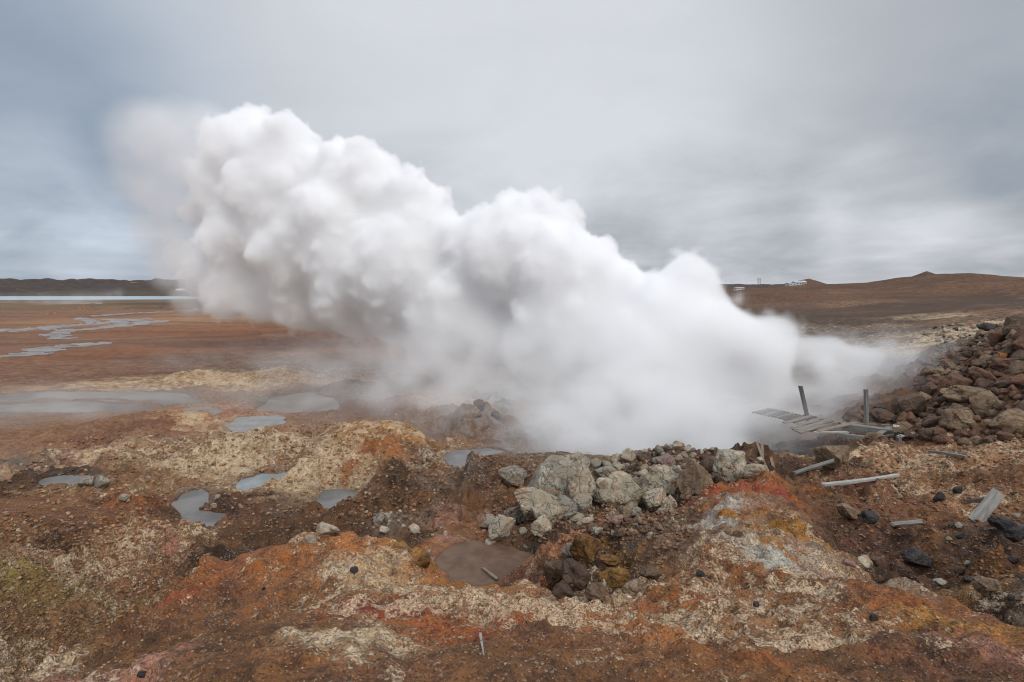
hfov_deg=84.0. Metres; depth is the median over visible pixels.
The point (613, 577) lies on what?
boulder
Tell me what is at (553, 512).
boulder
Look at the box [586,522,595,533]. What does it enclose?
stone
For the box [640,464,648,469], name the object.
stone
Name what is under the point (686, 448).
stone
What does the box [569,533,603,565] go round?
boulder
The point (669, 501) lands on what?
boulder
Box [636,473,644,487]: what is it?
boulder
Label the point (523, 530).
stone
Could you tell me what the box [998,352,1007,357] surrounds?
stone
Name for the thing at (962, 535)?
stone
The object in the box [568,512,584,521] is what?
boulder
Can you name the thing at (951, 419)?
boulder
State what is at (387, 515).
stone
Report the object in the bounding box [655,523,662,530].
stone
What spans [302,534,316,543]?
boulder
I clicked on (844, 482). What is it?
wooden plank
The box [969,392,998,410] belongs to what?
rock
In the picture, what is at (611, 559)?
boulder
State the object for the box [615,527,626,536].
stone
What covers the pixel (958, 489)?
stone
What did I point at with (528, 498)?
boulder
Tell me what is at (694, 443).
stone
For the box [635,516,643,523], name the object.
stone
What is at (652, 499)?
boulder
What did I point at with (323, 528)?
boulder
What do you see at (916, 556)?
boulder
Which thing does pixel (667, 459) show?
boulder
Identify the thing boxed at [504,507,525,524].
boulder
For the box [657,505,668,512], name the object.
stone
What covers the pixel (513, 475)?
boulder
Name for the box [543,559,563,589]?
boulder
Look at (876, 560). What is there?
stone
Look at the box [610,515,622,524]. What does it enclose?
stone
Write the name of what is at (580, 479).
boulder
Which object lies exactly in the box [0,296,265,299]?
lake
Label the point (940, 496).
stone
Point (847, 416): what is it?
boulder
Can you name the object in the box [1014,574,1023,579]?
stone
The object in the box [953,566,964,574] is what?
stone
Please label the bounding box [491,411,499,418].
stone
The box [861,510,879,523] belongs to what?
boulder
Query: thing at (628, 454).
boulder
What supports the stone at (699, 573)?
on the ground
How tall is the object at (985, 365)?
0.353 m
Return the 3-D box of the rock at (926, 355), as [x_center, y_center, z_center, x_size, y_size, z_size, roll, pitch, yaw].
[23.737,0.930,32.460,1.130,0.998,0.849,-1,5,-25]
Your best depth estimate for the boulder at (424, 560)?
4.89 m
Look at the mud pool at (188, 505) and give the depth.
12.49 m
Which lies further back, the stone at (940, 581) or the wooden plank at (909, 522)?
the wooden plank at (909, 522)
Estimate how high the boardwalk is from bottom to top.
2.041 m
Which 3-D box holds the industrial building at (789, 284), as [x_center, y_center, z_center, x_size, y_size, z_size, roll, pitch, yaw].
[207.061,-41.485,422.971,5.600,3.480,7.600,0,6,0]
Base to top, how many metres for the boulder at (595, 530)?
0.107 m
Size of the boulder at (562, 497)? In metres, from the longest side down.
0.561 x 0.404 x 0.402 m
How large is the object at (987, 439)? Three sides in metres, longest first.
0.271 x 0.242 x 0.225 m
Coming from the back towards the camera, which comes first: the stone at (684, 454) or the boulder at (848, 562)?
the stone at (684, 454)
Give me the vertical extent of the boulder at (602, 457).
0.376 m
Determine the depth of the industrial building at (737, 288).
326.74 m
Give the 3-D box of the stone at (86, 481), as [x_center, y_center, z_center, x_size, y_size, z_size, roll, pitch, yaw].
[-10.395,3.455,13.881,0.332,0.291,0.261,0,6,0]
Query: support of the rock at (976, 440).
on the ground
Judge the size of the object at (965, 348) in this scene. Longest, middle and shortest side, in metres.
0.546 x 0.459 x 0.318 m
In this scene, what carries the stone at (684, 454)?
on the ground
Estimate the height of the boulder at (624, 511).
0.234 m
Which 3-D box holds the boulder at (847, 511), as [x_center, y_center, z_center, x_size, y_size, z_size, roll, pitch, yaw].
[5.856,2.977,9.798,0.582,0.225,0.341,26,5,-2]
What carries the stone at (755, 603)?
on the ground
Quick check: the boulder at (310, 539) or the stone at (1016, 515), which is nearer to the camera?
the boulder at (310, 539)
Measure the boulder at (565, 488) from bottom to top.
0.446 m
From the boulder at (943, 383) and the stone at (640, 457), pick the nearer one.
the stone at (640, 457)
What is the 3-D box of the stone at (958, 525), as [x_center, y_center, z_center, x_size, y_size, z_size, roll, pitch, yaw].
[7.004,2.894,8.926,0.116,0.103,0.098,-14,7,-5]
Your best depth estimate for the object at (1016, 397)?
19.44 m
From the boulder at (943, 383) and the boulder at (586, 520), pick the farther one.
the boulder at (943, 383)
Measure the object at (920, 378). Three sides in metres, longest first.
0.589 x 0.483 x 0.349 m
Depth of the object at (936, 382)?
25.84 m
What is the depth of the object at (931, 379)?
26.76 m
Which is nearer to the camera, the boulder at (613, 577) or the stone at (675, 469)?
the boulder at (613, 577)
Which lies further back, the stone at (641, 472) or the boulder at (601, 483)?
the stone at (641, 472)
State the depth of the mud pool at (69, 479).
14.79 m
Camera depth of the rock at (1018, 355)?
24.59 m
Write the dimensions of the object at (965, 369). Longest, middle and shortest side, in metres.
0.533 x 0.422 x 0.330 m
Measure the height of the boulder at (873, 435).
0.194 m
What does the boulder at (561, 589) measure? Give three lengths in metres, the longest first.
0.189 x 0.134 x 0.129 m
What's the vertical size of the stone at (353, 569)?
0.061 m
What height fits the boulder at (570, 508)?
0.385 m
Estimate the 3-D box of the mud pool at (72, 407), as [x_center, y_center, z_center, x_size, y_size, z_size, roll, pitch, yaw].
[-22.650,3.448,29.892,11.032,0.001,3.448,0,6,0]
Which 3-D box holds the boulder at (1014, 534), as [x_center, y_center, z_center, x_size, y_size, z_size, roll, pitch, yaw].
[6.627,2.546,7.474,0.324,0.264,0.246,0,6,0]
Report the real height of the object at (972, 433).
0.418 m
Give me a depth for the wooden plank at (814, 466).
12.73 m
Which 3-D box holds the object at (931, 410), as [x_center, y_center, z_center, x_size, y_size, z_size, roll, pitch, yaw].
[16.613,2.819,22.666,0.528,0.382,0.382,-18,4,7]
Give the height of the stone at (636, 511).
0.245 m
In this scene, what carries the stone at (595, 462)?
on the ground
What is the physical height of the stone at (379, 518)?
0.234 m
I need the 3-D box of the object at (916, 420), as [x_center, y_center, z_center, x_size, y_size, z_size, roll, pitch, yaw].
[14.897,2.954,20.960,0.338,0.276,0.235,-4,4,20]
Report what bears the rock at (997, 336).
on the ground
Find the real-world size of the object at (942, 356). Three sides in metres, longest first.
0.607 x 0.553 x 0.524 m
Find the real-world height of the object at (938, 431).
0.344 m
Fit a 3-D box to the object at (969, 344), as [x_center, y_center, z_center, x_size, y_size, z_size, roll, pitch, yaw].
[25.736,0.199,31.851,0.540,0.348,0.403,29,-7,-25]
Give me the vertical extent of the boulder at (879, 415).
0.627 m
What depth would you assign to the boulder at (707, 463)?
12.87 m
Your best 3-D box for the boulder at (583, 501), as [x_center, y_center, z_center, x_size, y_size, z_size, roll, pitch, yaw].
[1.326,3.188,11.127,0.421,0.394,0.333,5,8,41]
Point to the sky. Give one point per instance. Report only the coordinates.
(772, 142)
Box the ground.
[0,271,1023,681]
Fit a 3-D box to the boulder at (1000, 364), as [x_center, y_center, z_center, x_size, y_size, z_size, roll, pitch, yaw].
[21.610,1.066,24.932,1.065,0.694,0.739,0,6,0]
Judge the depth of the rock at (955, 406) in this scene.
18.95 m
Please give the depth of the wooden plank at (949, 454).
13.50 m
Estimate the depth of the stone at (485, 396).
32.33 m
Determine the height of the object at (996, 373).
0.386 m
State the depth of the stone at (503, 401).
28.90 m
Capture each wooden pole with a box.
[755,441,766,465]
[760,440,763,456]
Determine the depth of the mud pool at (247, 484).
15.73 m
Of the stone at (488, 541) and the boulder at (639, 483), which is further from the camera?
the boulder at (639, 483)
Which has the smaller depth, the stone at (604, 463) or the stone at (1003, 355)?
the stone at (604, 463)
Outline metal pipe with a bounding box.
[965,497,984,503]
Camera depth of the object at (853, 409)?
25.35 m
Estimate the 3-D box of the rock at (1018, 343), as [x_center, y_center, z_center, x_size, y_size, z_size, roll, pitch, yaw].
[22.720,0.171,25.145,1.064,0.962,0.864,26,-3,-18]
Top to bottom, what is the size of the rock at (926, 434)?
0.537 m
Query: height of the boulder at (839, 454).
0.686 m
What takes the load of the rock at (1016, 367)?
on the ground
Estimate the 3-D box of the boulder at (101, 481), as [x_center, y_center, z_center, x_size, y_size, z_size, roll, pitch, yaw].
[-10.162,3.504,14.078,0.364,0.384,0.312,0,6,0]
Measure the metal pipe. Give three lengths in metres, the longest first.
0.596 x 0.067 x 0.062 m
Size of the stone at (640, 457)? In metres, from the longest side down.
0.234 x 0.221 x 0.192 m
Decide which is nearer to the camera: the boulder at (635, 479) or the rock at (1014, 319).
the boulder at (635, 479)
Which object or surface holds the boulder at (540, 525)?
on the ground
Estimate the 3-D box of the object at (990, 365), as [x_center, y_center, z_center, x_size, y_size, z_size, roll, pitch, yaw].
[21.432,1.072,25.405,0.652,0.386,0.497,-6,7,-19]
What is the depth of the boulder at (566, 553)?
7.36 m
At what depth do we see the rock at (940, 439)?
17.51 m
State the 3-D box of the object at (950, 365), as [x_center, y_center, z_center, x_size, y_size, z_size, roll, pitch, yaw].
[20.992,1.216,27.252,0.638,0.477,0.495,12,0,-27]
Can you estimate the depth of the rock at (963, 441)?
17.64 m
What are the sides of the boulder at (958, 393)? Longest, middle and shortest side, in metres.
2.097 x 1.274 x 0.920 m
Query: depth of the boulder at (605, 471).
12.68 m
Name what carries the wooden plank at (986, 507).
on the ground
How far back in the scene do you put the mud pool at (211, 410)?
28.75 m
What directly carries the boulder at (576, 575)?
on the ground
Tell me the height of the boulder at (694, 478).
0.909 m
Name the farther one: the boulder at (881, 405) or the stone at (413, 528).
the boulder at (881, 405)
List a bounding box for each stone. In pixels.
[77,476,93,486]
[118,493,130,500]
[137,670,145,677]
[210,503,216,508]
[350,566,357,573]
[372,513,384,523]
[379,525,390,533]
[384,512,390,522]
[407,523,420,533]
[473,399,484,408]
[479,392,489,400]
[485,538,496,544]
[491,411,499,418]
[493,392,501,397]
[498,397,507,404]
[500,407,508,412]
[519,527,527,534]
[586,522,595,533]
[590,458,600,467]
[601,461,611,465]
[603,524,609,530]
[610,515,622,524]
[612,463,624,470]
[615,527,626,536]
[631,506,641,516]
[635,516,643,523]
[636,454,645,460]
[637,469,647,476]
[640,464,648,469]
[655,445,663,452]
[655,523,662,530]
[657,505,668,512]
[664,446,670,451]
[672,440,684,449]
[672,465,682,473]
[674,454,682,460]
[679,451,688,457]
[682,446,690,451]
[689,452,696,457]
[690,441,698,446]
[695,570,704,576]
[699,454,708,459]
[753,601,759,606]
[869,614,878,621]
[871,556,881,565]
[933,491,945,501]
[933,578,946,585]
[945,536,952,541]
[952,486,962,493]
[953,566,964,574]
[954,522,962,528]
[955,532,965,539]
[963,576,972,581]
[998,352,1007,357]
[1006,594,1014,599]
[1008,555,1018,563]
[1011,513,1020,518]
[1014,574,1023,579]
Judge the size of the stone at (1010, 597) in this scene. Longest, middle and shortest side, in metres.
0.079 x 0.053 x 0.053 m
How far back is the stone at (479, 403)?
25.77 m
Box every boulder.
[93,475,109,488]
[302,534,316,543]
[315,522,340,535]
[416,549,430,567]
[480,514,494,529]
[488,514,515,540]
[498,465,526,486]
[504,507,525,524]
[514,487,558,520]
[529,463,563,496]
[531,502,563,525]
[531,514,551,537]
[543,455,575,482]
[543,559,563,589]
[552,580,573,597]
[557,494,571,500]
[558,500,577,520]
[561,543,573,558]
[561,558,591,590]
[562,482,566,495]
[564,451,589,467]
[566,460,596,498]
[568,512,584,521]
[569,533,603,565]
[571,493,592,512]
[580,517,594,524]
[586,582,613,602]
[591,527,602,535]
[592,454,607,466]
[593,465,616,478]
[593,487,612,504]
[595,477,609,488]
[597,567,630,587]
[599,554,622,565]
[608,471,643,508]
[611,453,622,461]
[616,506,631,520]
[621,448,634,462]
[621,578,642,596]
[631,475,639,482]
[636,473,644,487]
[639,564,661,579]
[641,464,680,499]
[642,488,665,510]
[657,453,675,466]
[662,495,677,513]
[677,457,713,495]
[701,456,714,473]
[713,449,746,482]
[744,464,768,478]
[813,445,849,468]
[836,503,860,519]
[841,558,855,567]
[842,411,862,421]
[857,555,872,568]
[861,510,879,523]
[864,432,884,437]
[869,408,894,422]
[873,403,886,408]
[891,394,926,415]
[901,547,932,566]
[921,416,940,427]
[937,379,951,396]
[938,374,973,385]
[938,408,977,430]
[939,385,996,402]
[969,367,996,381]
[971,575,1001,596]
[976,323,997,330]
[982,419,991,428]
[987,408,1023,434]
[988,515,1017,529]
[991,358,1012,371]
[1002,324,1020,334]
[1002,525,1023,542]
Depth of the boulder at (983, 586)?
5.71 m
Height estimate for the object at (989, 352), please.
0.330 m
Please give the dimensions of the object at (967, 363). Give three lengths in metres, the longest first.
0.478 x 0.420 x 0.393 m
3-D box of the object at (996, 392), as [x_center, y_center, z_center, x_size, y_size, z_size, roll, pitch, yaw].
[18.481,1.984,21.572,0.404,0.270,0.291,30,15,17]
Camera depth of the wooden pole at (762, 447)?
13.34 m
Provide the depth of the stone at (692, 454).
14.00 m
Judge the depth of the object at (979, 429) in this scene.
17.91 m
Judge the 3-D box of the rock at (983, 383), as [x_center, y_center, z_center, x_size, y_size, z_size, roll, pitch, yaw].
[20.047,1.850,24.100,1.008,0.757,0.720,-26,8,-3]
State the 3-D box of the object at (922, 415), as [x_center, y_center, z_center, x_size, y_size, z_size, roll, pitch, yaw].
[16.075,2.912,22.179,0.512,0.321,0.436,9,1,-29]
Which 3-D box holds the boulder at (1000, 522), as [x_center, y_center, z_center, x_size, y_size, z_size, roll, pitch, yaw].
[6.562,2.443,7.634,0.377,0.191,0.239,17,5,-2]
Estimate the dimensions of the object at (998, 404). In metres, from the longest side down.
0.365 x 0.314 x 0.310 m
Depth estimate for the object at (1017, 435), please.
16.17 m
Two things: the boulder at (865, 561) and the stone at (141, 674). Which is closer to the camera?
the stone at (141, 674)
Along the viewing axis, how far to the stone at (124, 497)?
11.59 m
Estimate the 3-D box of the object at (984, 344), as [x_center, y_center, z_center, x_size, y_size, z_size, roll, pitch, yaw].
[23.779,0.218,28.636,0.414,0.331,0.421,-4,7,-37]
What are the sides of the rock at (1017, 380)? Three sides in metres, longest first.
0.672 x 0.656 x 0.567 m
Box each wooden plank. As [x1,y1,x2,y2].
[793,458,834,474]
[821,474,899,485]
[889,519,922,525]
[927,450,970,457]
[968,487,1005,522]
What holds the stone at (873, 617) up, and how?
on the ground
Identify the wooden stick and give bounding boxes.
[479,632,483,654]
[481,567,498,579]
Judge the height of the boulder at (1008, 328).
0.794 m
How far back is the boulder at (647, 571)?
5.58 m
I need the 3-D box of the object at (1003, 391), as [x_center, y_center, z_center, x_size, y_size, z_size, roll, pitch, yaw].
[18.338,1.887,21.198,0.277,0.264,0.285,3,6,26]
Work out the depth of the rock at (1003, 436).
16.20 m
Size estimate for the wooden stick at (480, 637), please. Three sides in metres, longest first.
0.731 x 0.017 x 0.016 m
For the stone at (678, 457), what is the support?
on the ground
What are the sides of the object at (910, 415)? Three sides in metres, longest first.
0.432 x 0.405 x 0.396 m
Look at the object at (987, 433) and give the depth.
17.62 m
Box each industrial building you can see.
[733,287,744,290]
[784,283,796,285]
[791,281,801,284]
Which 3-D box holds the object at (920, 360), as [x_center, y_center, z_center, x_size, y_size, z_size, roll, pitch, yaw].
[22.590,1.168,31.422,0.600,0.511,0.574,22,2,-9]
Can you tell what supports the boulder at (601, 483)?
on the ground
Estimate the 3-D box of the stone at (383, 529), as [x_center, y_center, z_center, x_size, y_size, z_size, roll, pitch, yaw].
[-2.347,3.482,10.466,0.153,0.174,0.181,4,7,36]
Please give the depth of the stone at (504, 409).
28.24 m
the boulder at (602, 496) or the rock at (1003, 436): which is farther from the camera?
the rock at (1003, 436)
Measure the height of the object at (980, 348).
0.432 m
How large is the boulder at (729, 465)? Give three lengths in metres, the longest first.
0.759 x 0.697 x 0.608 m
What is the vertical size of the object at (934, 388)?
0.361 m
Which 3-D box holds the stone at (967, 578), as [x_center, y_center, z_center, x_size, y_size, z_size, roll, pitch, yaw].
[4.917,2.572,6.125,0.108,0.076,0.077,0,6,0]
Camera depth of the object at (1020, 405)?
19.09 m
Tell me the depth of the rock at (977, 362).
25.77 m
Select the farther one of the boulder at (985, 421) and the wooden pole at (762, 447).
the boulder at (985, 421)
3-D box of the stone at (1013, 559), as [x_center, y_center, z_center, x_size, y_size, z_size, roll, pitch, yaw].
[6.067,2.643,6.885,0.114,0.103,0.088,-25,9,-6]
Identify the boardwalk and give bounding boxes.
[752,386,914,441]
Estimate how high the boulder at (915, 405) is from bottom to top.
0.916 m
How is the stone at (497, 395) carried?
on the ground
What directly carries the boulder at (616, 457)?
on the ground
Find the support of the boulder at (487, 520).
on the ground
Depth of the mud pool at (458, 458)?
18.80 m
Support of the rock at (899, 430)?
on the ground
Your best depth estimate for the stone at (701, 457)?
13.49 m
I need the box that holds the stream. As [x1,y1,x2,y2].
[0,303,204,357]
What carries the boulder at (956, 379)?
on the ground
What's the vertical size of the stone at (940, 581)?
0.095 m
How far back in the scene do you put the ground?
13.80 m
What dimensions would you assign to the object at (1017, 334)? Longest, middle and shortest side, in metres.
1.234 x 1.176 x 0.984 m
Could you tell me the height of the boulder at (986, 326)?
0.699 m
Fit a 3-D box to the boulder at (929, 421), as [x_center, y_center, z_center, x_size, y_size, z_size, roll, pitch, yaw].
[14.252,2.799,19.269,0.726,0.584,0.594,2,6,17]
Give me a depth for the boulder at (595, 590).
4.65 m
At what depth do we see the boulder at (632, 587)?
5.46 m
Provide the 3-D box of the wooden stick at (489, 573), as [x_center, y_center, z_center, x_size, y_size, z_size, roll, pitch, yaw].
[-0.351,3.737,9.131,0.052,0.040,0.511,-4,5,-33]
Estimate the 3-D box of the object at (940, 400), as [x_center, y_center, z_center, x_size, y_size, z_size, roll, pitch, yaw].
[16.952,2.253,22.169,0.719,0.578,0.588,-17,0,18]
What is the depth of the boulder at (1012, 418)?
17.29 m
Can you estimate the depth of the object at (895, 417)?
21.85 m
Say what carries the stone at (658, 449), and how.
on the ground
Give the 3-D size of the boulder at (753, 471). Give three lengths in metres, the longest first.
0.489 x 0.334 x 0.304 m
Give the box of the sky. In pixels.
[0,0,1023,284]
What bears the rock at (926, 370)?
on the ground
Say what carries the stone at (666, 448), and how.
on the ground
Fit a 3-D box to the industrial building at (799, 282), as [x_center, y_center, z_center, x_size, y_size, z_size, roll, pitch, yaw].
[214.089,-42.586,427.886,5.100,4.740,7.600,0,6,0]
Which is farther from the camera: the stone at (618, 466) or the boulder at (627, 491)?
the stone at (618, 466)
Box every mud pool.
[0,390,201,405]
[0,401,161,412]
[39,475,86,484]
[171,486,224,526]
[181,407,223,413]
[224,415,285,431]
[235,472,286,490]
[256,392,338,412]
[290,488,355,516]
[436,540,533,585]
[443,444,514,467]
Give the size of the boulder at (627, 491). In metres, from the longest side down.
0.894 x 0.839 x 0.725 m
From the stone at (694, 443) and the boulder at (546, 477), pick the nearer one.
the boulder at (546, 477)
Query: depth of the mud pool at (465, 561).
9.62 m
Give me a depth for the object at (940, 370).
27.05 m
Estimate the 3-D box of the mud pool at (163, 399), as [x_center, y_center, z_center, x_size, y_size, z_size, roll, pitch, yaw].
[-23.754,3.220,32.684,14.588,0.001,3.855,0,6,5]

